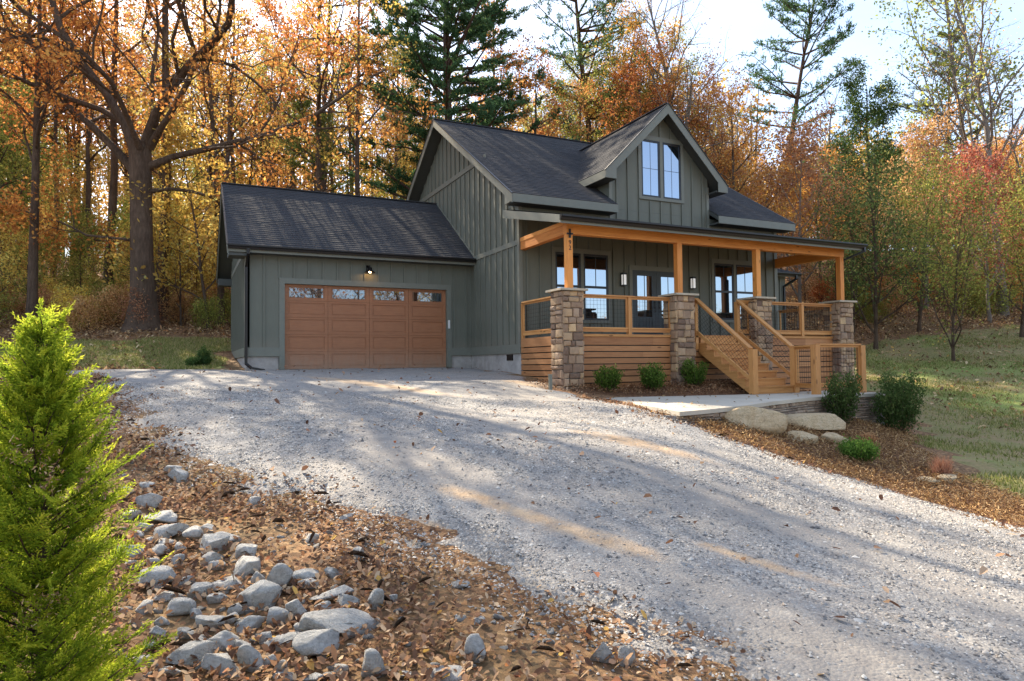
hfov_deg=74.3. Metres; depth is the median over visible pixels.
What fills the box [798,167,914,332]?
evergreen tree
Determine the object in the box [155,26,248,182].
forest tree
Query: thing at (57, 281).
forest bush
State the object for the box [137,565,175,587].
rock
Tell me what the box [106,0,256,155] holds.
forest tree
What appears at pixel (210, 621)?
rock
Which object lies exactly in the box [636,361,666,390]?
green shrub
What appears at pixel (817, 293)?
forest bush
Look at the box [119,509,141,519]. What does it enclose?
rock
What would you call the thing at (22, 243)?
sapling
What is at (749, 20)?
sky
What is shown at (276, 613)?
rock
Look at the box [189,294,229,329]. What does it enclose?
forest bush
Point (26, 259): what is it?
sapling
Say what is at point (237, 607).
rock
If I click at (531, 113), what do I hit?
forest tree
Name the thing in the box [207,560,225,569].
rock
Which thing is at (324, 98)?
forest tree
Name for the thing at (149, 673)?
stone
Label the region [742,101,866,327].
autumn tree
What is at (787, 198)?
forest tree
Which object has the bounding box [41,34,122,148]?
forest tree
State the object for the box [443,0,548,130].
forest tree
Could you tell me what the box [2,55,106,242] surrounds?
forest tree
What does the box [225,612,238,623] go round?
rock
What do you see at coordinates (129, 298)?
forest bush
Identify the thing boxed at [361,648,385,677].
rock
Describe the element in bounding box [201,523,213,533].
rock
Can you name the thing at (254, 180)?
forest tree
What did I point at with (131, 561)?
rock
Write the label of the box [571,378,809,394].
bed mulch
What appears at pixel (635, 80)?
autumn tree
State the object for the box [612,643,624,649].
stone
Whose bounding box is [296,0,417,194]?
forest tree
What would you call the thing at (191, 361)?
shrub
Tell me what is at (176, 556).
rock
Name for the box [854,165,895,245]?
forest tree
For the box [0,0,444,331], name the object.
oak tree
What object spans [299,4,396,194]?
forest tree
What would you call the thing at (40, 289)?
forest bush
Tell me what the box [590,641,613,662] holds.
rock
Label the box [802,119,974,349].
tree
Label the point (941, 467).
grass clump
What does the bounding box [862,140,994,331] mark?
understory tree
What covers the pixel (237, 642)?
rock
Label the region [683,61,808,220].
autumn tree
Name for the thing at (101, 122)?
forest tree
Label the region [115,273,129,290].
forest bush
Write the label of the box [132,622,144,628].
stone
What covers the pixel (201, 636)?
rock
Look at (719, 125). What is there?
forest tree
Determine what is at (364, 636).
stone
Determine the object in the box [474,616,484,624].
rock
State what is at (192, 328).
forest litter
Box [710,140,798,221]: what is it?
forest tree
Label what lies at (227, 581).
rock
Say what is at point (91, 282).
forest bush
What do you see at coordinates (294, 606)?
rock
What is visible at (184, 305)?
forest bush
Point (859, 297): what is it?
forest bush
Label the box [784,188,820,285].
forest tree
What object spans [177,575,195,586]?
rock
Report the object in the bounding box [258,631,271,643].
rock
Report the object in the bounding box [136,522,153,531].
rock
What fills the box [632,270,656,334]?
front door
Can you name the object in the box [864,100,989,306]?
red maple
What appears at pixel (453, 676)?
rock
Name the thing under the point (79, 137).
forest tree
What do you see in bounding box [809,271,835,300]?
forest bush
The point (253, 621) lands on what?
rock
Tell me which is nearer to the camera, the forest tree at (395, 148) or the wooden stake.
the wooden stake
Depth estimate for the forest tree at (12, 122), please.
35.23 m
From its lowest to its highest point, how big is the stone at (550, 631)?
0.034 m
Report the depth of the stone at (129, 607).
4.20 m
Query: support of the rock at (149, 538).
on the ground at (488, 626)
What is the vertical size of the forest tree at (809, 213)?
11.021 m
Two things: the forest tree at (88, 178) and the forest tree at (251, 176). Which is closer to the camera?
the forest tree at (88, 178)
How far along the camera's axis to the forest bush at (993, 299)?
35.88 m
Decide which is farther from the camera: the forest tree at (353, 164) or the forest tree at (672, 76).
the forest tree at (353, 164)
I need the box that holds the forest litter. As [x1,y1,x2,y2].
[0,288,1023,428]
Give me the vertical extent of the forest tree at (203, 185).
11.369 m
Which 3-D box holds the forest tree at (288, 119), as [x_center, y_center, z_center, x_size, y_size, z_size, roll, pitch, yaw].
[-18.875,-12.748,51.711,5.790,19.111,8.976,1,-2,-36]
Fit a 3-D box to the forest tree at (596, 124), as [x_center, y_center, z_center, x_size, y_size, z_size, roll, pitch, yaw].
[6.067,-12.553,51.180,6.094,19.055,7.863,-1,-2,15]
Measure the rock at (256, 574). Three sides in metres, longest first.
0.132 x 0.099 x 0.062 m
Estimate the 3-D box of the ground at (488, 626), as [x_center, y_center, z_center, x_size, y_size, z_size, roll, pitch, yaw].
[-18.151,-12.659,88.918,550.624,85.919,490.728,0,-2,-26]
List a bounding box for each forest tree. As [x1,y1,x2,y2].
[0,0,50,210]
[0,0,67,76]
[0,0,77,126]
[0,0,83,269]
[0,0,98,154]
[0,0,131,326]
[0,60,54,232]
[0,75,82,301]
[1,0,118,299]
[2,46,73,204]
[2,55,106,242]
[4,161,69,234]
[5,0,151,265]
[5,148,81,273]
[9,0,160,204]
[21,28,122,229]
[26,0,162,276]
[32,51,109,265]
[33,5,132,271]
[40,128,129,271]
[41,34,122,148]
[52,0,197,311]
[65,23,209,222]
[71,7,194,273]
[79,38,177,213]
[87,1,189,201]
[95,85,239,328]
[99,135,192,231]
[105,0,231,322]
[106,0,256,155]
[123,120,218,246]
[128,0,332,325]
[131,0,288,157]
[148,28,252,224]
[149,0,269,217]
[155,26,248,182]
[157,26,255,218]
[169,0,298,181]
[175,154,224,225]
[180,0,300,182]
[186,164,229,214]
[189,79,287,184]
[218,30,312,186]
[219,162,269,185]
[221,36,308,185]
[221,43,307,183]
[228,0,381,190]
[229,0,343,188]
[234,0,384,190]
[234,0,388,191]
[245,26,361,188]
[245,36,371,189]
[278,22,385,192]
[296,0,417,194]
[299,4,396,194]
[326,99,381,193]
[349,113,428,199]
[353,22,439,198]
[361,37,460,199]
[367,150,411,198]
[369,68,419,188]
[395,144,421,198]
[400,70,458,146]
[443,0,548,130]
[498,106,548,134]
[515,92,557,135]
[523,80,584,136]
[528,52,613,137]
[529,69,594,137]
[539,33,623,141]
[543,49,620,141]
[558,24,654,142]
[558,97,598,137]
[559,0,697,140]
[608,30,716,141]
[621,18,722,161]
[625,49,708,118]
[673,47,746,194]
[684,98,742,193]
[690,80,745,166]
[692,69,760,188]
[707,81,774,189]
[709,152,754,198]
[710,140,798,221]
[715,71,773,201]
[726,115,759,184]
[729,151,774,205]
[757,152,822,268]
[767,134,865,301]
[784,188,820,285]
[789,177,832,265]
[791,160,869,264]
[833,188,881,238]
[852,147,923,267]
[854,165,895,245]
[856,131,923,244]
[866,166,921,262]
[877,132,956,262]
[946,128,1023,260]
[948,129,1023,275]
[964,119,1023,287]
[993,90,1023,221]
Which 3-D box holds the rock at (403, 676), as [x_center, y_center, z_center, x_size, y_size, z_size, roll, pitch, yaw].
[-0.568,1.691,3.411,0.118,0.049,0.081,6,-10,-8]
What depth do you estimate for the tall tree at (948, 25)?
39.70 m
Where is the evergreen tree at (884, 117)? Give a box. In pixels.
[821,54,908,265]
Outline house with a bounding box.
[216,102,867,394]
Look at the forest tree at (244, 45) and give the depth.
47.98 m
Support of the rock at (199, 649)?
on the ground at (488, 626)
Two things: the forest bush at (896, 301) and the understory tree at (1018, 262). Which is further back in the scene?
the forest bush at (896, 301)
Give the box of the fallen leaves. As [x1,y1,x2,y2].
[0,368,874,680]
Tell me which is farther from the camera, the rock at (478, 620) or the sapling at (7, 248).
the sapling at (7, 248)
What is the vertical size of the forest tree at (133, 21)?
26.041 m
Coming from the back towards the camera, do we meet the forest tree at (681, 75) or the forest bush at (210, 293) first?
the forest tree at (681, 75)
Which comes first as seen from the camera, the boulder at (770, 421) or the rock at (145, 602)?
the rock at (145, 602)
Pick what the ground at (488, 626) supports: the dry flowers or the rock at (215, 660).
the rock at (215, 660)
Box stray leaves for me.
[84,364,1023,625]
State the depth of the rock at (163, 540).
5.22 m
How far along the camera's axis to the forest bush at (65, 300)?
27.55 m
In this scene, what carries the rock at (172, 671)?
on the ground at (488, 626)
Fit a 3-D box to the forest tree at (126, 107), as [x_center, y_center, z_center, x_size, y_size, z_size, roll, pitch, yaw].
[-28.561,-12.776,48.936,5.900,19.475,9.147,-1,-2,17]
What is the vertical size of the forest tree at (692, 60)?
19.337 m
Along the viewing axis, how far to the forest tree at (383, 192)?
56.43 m
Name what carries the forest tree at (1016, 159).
on the ground at (488, 626)
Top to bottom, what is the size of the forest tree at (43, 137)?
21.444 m
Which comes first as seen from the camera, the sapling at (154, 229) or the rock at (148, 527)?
the rock at (148, 527)
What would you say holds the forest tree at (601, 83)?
on the ground at (488, 626)
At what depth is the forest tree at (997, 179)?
46.77 m
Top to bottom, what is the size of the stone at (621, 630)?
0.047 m
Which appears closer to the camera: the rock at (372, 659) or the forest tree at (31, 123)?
the rock at (372, 659)
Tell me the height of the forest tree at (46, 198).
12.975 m
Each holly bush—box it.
[820,368,863,423]
[868,370,928,433]
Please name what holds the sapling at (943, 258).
on the ground at (488, 626)
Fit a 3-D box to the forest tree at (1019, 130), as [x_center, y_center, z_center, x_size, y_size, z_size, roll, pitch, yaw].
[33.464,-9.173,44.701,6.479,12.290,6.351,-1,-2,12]
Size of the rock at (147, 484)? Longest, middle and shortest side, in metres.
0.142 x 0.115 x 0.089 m
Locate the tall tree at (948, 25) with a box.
[861,0,1023,309]
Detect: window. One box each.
[551,246,611,323]
[637,135,684,203]
[711,258,752,322]
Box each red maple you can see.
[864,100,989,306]
[919,135,1023,323]
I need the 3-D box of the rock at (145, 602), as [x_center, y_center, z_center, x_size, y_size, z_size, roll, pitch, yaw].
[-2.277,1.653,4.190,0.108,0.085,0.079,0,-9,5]
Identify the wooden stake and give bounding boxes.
[548,374,552,389]
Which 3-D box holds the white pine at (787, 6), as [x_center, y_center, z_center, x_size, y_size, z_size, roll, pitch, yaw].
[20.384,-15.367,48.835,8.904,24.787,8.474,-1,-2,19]
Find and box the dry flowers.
[859,432,877,443]
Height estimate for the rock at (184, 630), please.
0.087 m
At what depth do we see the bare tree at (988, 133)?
36.57 m
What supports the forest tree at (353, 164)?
on the ground at (488, 626)
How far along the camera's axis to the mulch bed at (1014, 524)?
10.60 m
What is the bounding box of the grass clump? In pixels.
[928,454,956,474]
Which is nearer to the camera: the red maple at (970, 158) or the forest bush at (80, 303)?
the forest bush at (80, 303)
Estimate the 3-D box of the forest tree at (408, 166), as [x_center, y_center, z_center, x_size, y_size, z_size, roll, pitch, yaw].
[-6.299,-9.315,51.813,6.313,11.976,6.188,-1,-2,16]
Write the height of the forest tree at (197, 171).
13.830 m
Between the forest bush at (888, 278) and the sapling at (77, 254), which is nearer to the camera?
the sapling at (77, 254)
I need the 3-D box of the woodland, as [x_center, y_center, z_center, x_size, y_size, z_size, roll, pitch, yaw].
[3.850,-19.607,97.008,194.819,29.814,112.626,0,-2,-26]
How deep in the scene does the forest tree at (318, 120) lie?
34.50 m
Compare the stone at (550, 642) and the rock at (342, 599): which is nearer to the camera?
the stone at (550, 642)
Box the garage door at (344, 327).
[285,284,445,368]
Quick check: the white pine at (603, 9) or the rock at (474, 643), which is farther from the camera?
the white pine at (603, 9)
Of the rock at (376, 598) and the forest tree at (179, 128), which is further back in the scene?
the forest tree at (179, 128)
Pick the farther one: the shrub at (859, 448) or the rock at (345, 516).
the shrub at (859, 448)
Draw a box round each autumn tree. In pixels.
[466,26,596,141]
[586,30,681,136]
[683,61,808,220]
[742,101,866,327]
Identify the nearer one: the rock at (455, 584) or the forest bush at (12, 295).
the rock at (455, 584)
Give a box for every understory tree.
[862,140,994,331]
[949,147,1023,337]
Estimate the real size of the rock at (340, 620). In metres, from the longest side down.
0.423 x 0.334 x 0.142 m
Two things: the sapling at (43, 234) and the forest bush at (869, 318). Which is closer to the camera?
the forest bush at (869, 318)
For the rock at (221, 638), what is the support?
on the ground at (488, 626)
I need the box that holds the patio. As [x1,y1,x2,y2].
[606,391,885,415]
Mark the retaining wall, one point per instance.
(863, 412)
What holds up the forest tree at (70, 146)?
on the ground at (488, 626)
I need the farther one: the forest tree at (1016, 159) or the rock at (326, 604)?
the forest tree at (1016, 159)
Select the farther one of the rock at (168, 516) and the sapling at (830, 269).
the sapling at (830, 269)
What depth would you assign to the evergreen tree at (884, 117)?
44.90 m
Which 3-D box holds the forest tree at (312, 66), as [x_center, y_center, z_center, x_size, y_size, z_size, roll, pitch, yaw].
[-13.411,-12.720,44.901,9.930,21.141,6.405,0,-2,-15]
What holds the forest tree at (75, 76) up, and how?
on the ground at (488, 626)
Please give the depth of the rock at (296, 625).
3.88 m
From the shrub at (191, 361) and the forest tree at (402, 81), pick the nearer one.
the shrub at (191, 361)
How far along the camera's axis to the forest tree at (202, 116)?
51.89 m
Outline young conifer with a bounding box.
[0,298,177,680]
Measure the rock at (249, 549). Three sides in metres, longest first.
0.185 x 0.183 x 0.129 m
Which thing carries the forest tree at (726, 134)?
on the ground at (488, 626)
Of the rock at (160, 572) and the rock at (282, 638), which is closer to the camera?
the rock at (282, 638)
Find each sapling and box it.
[0,189,41,296]
[0,196,27,279]
[0,206,61,308]
[1,225,26,276]
[4,216,40,272]
[5,199,46,267]
[13,221,77,278]
[39,187,113,296]
[49,211,97,279]
[69,210,127,283]
[96,195,171,287]
[101,206,129,271]
[102,174,209,290]
[107,177,184,286]
[117,185,216,325]
[129,206,204,315]
[153,200,197,304]
[167,213,216,318]
[191,214,226,289]
[192,214,215,286]
[785,230,821,307]
[788,233,815,291]
[823,260,834,292]
[844,250,870,299]
[847,205,911,295]
[891,201,955,264]
[915,238,962,293]
[949,250,999,311]
[981,222,1023,297]
[989,249,1022,306]
[1007,233,1023,306]
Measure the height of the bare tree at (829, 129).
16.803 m
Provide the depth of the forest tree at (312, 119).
58.17 m
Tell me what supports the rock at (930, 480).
on the ground at (488, 626)
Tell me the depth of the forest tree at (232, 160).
51.01 m
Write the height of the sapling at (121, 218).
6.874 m
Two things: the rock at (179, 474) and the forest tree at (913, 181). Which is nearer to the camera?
the rock at (179, 474)
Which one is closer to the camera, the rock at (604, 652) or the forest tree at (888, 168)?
the rock at (604, 652)
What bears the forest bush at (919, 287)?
on the ground at (488, 626)
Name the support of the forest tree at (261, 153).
on the ground at (488, 626)
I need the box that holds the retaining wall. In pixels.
[663,396,884,425]
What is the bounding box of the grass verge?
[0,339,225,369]
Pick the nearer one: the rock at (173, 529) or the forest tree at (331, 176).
the rock at (173, 529)
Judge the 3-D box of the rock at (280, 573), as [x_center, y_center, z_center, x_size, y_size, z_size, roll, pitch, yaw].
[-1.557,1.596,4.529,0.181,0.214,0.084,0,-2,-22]
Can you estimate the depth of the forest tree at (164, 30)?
30.07 m
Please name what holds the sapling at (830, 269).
on the ground at (488, 626)
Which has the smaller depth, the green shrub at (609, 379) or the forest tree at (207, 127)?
the green shrub at (609, 379)
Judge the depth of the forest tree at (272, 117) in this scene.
62.15 m
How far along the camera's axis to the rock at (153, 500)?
6.04 m
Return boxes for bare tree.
[618,0,752,156]
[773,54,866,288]
[910,0,1023,316]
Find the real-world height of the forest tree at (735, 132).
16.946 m
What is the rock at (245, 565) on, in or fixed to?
on the ground at (488, 626)
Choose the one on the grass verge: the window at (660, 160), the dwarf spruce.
the dwarf spruce
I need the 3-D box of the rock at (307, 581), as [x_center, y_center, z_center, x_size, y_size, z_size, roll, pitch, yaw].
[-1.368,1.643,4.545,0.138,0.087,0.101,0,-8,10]
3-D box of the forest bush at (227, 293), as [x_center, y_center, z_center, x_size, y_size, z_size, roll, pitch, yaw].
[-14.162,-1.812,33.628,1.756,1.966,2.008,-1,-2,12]
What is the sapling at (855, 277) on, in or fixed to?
on the ground at (488, 626)
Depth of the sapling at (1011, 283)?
38.96 m
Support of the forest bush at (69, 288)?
on the ground at (488, 626)
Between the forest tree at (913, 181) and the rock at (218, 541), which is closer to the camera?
the rock at (218, 541)
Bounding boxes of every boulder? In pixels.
[722,406,787,434]
[786,413,845,431]
[820,432,847,443]
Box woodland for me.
[6,58,1023,264]
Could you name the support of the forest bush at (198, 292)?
on the ground at (488, 626)
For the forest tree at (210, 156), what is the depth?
49.26 m
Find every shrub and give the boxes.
[182,356,201,365]
[591,363,624,391]
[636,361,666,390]
[676,358,708,387]
[831,434,880,462]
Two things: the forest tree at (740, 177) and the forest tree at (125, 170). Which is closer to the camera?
the forest tree at (740, 177)
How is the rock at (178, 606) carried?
on the ground at (488, 626)
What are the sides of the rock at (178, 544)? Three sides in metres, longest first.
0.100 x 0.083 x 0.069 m
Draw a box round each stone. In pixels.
[119,606,132,611]
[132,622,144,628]
[143,671,152,677]
[153,607,162,613]
[362,633,370,638]
[455,615,466,621]
[492,614,504,619]
[543,638,554,643]
[547,627,553,634]
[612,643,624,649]
[616,627,629,633]
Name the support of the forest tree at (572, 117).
on the ground at (488, 626)
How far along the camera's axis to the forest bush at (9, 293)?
31.98 m
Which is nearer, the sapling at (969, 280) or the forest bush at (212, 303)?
the forest bush at (212, 303)
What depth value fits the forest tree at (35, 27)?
30.86 m
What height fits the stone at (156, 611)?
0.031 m
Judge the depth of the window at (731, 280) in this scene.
21.74 m
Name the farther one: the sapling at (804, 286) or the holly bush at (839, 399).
the sapling at (804, 286)
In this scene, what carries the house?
on the ground at (488, 626)
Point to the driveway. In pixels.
(816, 636)
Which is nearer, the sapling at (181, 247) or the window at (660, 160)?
the window at (660, 160)
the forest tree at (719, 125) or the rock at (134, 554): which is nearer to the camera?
the rock at (134, 554)
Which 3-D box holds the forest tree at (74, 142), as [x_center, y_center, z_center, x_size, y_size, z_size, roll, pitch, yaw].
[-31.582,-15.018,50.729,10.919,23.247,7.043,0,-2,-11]
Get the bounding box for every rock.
[117,544,143,558]
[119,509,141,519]
[122,487,134,496]
[125,560,142,568]
[131,530,143,539]
[132,654,154,667]
[135,493,162,508]
[135,599,152,613]
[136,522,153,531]
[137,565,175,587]
[139,481,155,488]
[143,510,177,522]
[143,537,157,543]
[146,544,170,556]
[147,558,162,567]
[149,625,166,637]
[151,582,166,589]
[153,523,188,540]
[153,591,183,601]
[154,616,169,625]
[158,538,175,545]
[158,666,181,675]
[163,465,181,472]
[165,640,222,665]
[166,597,196,616]
[167,468,188,482]
[171,554,184,566]
[174,542,186,552]
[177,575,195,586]
[177,627,194,638]
[182,525,203,539]
[186,582,212,597]
[190,608,201,618]
[194,634,207,640]
[195,615,225,631]
[199,534,229,553]
[200,653,238,677]
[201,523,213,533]
[202,552,228,565]
[206,593,227,603]
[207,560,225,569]
[208,630,242,652]
[212,575,244,590]
[214,531,239,543]
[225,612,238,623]
[226,602,243,614]
[231,555,260,578]
[234,639,250,655]
[235,543,257,558]
[236,615,264,633]
[237,580,282,611]
[237,643,262,672]
[246,496,261,505]
[250,571,264,584]
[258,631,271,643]
[263,654,276,665]
[264,632,299,651]
[266,563,292,586]
[266,606,288,625]
[272,660,287,674]
[272,671,293,680]
[285,599,306,619]
[287,568,318,584]
[292,629,339,655]
[294,622,303,631]
[298,578,318,588]
[298,608,380,638]
[302,672,324,680]
[305,533,318,542]
[308,584,353,599]
[314,601,331,609]
[324,567,343,577]
[333,664,348,674]
[337,594,359,607]
[339,513,353,519]
[353,546,363,561]
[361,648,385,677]
[367,588,383,609]
[385,594,397,603]
[389,669,410,678]
[427,665,464,680]
[451,580,469,587]
[464,633,485,662]
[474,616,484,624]
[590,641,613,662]
[618,645,634,666]
[786,430,817,443]
[917,476,939,485]
[934,473,956,482]
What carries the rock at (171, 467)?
on the ground at (488, 626)
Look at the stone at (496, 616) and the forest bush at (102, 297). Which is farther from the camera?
the forest bush at (102, 297)
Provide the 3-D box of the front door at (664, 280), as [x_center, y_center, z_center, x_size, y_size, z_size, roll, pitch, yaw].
[4.789,-1.076,20.630,0.876,2.040,0.100,0,-2,-26]
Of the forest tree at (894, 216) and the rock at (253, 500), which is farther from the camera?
the forest tree at (894, 216)
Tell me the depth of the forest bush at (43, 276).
36.05 m
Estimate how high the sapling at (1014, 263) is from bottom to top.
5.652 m
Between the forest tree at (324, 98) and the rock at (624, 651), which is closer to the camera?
the rock at (624, 651)
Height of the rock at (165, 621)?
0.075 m
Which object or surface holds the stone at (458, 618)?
on the ground at (488, 626)
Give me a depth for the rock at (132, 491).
6.33 m
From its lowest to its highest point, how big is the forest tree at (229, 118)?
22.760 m
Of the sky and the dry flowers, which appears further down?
the dry flowers
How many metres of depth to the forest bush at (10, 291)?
31.39 m
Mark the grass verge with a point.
(219, 367)
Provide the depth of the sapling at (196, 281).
31.34 m
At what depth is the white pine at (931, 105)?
43.48 m
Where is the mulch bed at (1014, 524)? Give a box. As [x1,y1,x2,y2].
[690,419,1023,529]
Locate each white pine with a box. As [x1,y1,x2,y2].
[275,97,360,194]
[329,0,580,199]
[516,0,654,141]
[732,0,858,234]
[880,29,1006,273]
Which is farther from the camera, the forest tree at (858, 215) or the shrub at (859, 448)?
the forest tree at (858, 215)
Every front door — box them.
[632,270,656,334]
[656,271,673,334]
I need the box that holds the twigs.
[0,370,793,680]
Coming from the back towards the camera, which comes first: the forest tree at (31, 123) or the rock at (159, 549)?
the forest tree at (31, 123)
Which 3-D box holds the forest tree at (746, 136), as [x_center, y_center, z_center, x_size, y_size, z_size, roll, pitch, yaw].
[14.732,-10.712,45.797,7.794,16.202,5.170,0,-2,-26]
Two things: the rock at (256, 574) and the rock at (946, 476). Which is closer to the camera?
the rock at (256, 574)
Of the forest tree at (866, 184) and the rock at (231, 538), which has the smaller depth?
the rock at (231, 538)
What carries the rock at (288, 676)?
on the ground at (488, 626)
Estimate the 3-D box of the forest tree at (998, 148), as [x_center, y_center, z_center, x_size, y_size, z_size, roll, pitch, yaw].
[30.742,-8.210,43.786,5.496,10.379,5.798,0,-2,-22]
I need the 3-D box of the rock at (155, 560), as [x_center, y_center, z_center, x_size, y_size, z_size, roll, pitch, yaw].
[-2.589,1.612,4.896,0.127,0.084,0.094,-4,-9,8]
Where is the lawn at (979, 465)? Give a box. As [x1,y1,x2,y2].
[854,325,1023,495]
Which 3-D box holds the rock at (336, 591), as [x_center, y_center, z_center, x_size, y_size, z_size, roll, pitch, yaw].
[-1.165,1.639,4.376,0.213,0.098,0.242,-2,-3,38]
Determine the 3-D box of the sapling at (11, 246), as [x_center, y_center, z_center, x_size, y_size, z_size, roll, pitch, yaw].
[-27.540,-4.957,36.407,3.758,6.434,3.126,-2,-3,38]
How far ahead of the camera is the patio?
13.66 m
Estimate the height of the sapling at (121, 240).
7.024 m
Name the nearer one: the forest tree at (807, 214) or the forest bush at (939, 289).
the forest bush at (939, 289)
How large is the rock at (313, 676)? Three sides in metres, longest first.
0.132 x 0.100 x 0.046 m
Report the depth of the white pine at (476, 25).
35.80 m
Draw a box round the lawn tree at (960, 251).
[885,160,1023,360]
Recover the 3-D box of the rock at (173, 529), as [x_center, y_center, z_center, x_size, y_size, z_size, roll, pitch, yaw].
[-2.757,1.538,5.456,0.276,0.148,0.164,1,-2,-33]
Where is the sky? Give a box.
[1,0,1023,255]
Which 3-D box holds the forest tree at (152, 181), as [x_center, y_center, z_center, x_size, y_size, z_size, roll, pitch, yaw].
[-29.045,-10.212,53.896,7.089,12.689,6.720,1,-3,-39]
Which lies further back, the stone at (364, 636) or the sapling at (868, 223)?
the sapling at (868, 223)
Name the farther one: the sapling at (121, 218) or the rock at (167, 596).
the sapling at (121, 218)
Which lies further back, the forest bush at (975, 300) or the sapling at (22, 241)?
the sapling at (22, 241)
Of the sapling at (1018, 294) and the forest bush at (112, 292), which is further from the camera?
the sapling at (1018, 294)
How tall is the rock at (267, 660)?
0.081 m
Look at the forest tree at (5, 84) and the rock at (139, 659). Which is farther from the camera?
the forest tree at (5, 84)
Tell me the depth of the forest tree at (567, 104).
48.32 m
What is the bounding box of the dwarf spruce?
[195,345,211,364]
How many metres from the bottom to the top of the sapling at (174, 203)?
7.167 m
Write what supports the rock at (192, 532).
on the ground at (488, 626)
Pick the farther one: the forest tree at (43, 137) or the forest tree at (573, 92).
the forest tree at (43, 137)
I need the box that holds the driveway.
[66,368,1023,680]
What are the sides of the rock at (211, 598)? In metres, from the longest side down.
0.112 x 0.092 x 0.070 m
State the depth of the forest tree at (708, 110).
40.35 m
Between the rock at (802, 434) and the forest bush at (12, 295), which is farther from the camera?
the forest bush at (12, 295)
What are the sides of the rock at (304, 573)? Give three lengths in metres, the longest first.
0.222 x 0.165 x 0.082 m
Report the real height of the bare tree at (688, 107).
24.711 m
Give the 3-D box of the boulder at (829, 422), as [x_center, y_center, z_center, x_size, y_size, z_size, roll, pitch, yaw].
[5.887,1.645,13.284,1.213,0.408,0.801,-2,0,8]
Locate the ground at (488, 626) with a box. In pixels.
[0,250,1023,680]
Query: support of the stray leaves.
on the driveway
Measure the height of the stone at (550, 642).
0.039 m
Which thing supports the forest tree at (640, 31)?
on the ground at (488, 626)
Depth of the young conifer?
2.67 m
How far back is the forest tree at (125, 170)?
55.33 m
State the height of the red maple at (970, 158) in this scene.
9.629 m
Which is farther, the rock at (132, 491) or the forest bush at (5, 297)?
the forest bush at (5, 297)
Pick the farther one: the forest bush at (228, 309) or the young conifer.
the forest bush at (228, 309)
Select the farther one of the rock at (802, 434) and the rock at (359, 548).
the rock at (802, 434)
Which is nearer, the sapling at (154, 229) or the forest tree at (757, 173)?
the sapling at (154, 229)
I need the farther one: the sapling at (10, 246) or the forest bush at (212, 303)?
the sapling at (10, 246)
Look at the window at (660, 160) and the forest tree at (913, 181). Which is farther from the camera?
the forest tree at (913, 181)
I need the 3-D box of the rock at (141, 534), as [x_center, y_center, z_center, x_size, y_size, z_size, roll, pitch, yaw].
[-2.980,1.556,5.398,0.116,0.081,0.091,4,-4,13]
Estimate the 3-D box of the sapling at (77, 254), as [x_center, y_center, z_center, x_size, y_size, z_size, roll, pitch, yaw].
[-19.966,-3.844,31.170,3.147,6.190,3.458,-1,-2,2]
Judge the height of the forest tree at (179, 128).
11.306 m
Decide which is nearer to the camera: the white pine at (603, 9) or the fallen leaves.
the fallen leaves
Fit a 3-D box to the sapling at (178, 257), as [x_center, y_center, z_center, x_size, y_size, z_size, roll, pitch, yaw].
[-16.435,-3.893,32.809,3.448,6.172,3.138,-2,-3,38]
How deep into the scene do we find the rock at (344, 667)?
3.42 m
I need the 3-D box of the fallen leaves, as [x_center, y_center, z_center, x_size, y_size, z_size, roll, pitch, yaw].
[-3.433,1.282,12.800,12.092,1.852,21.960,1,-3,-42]
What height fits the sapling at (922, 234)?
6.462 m
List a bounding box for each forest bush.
[0,275,24,310]
[0,278,23,306]
[0,290,22,326]
[3,278,50,311]
[12,287,56,319]
[18,274,52,308]
[19,265,58,295]
[40,280,101,328]
[42,274,57,304]
[48,291,88,323]
[50,272,65,302]
[52,273,94,303]
[62,292,111,331]
[77,278,102,293]
[79,279,125,320]
[90,283,126,318]
[98,281,129,324]
[111,284,167,325]
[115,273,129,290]
[117,274,129,314]
[157,282,182,315]
[160,287,200,322]
[184,281,210,308]
[187,282,227,314]
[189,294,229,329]
[214,290,230,323]
[224,288,230,318]
[807,276,835,302]
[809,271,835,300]
[847,290,873,319]
[855,292,893,323]
[863,277,892,308]
[877,270,905,300]
[877,280,912,314]
[911,271,936,301]
[915,268,957,302]
[942,279,994,318]
[975,280,1018,315]
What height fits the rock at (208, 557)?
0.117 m
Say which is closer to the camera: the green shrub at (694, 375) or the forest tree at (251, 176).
the green shrub at (694, 375)
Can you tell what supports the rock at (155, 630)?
on the ground at (488, 626)
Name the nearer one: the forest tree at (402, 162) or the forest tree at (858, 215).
the forest tree at (402, 162)
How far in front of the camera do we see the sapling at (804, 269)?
45.69 m

